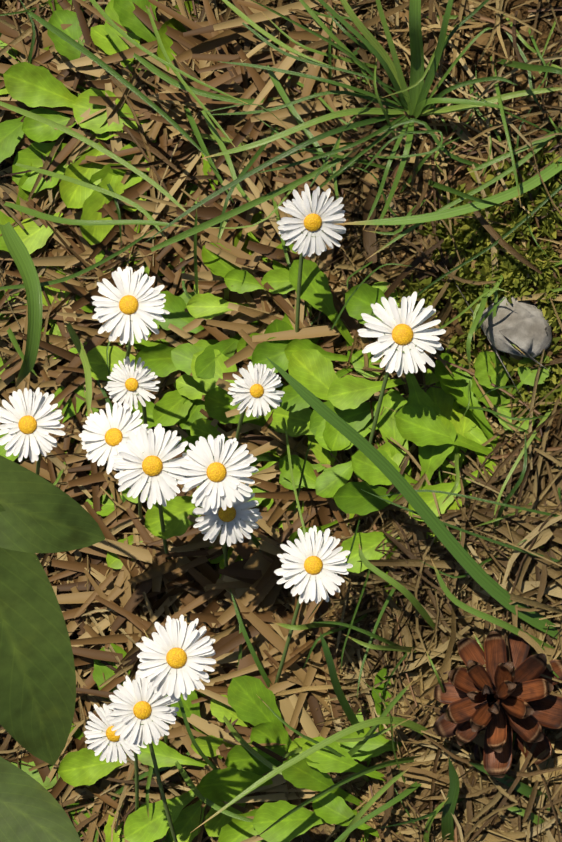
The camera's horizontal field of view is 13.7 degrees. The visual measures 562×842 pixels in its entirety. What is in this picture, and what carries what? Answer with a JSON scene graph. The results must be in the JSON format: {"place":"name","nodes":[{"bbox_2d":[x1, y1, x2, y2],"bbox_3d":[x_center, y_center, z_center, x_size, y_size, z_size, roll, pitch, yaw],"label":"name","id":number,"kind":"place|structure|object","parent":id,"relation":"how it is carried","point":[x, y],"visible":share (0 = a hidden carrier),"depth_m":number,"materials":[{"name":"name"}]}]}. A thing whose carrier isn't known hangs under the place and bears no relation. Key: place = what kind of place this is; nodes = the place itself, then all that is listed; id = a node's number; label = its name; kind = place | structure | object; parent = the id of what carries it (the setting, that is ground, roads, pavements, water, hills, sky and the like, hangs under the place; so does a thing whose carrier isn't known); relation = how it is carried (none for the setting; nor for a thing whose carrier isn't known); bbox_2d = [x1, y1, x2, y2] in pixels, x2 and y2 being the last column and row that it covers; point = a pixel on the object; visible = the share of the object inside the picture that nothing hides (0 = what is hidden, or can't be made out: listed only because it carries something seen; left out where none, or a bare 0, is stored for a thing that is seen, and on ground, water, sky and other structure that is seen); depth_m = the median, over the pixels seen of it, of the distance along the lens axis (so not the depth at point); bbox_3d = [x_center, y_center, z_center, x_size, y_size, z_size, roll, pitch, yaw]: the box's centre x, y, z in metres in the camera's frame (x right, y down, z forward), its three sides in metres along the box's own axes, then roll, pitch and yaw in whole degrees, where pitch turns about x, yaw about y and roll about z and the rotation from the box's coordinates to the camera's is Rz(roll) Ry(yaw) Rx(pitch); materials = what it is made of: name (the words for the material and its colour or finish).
{"place":"outdoors","nodes":[
{"label":"outdoors","id":0,"kind":"place"},
{"bbox_2d":[18,213,412,741],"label":"daisy centers","id":1,"kind":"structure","parent":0,"point":[152,465],"depth_m":0.66,"materials":[{"name":"yellow plant"}]},
{"bbox_2d":[0,183,445,762],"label":"daisy petals","id":2,"kind":"object","parent":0,"point":[134,449],"visible":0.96,"depth_m":0.66,"materials":[{"name":"white plant"}]},
{"bbox_2d":[0,0,561,841],"bbox_3d":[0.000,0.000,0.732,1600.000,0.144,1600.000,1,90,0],"label":"moss","id":3,"kind":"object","parent":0,"point":[480,70],"depth_m":0.68,"materials":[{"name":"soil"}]},
{"bbox_2d":[0,0,561,841],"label":"dry grass litter","id":4,"kind":"object","parent":3,"relation":"on","point":[482,810],"visible":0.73,"depth_m":0.69,"materials":[{"name":"beige plant"}]},
{"bbox_2d":[0,0,367,841],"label":"dead leaf litter","id":5,"kind":"object","parent":4,"relation":"on","point":[250,578],"visible":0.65,"depth_m":0.75,"materials":[{"name":"brown plant"}]},
{"bbox_2d":[0,0,536,841],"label":"leaves","id":6,"kind":"object","parent":5,"relation":"on","point":[436,426],"depth_m":0.72,"materials":[{"name":"green plant"}]},
{"bbox_2d":[0,455,104,841],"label":"broad leaf","id":7,"kind":"object","parent":6,"relation":"on","point":[39,514],"visible":1,"depth_m":0.57,"materials":[{"name":"green plant"}]},
{"bbox_2d":[266,157,561,638],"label":"grass blades","id":8,"kind":"object","parent":4,"relation":"on","point":[483,579],"depth_m":0.66,"materials":[{"name":"green plant"}]},
{"bbox_2d":[433,630,561,777],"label":"pine cone","id":9,"kind":"object","parent":4,"relation":"on","point":[500,697],"visible":1,"depth_m":0.66,"materials":[{"name":"brown plant"}]},
{"bbox_2d":[0,0,561,841],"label":"grass","id":10,"kind":"structure","parent":3,"relation":"on","point":[416,100],"depth_m":0.67,"materials":[{"name":"green plant"}]},
{"bbox_2d":[1,0,561,841],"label":"twigs","id":11,"kind":"object","parent":3,"relation":"on","point":[463,152],"visible":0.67,"depth_m":0.68,"materials":[{"name":"brown wood"}]},
{"bbox_2d":[14,0,561,840],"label":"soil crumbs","id":12,"kind":"object","parent":3,"relation":"on","point":[482,42],"visible":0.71,"depth_m":0.68,"materials":[{"name":"brown soil"}]},
{"bbox_2d":[394,138,561,597],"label":"moss tufts","id":13,"kind":"object","parent":3,"relation":"on","point":[512,270],"visible":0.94,"depth_m":0.67,"materials":[{"name":"green plant"}]},
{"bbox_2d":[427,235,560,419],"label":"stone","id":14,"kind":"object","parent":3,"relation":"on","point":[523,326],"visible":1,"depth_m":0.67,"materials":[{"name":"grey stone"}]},
{"bbox_2d":[471,351,550,431],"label":"round leaves","id":15,"kind":"object","parent":3,"relation":"on","point":[484,367],"visible":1,"depth_m":0.68,"materials":[{"name":"green plant"}]}
]}

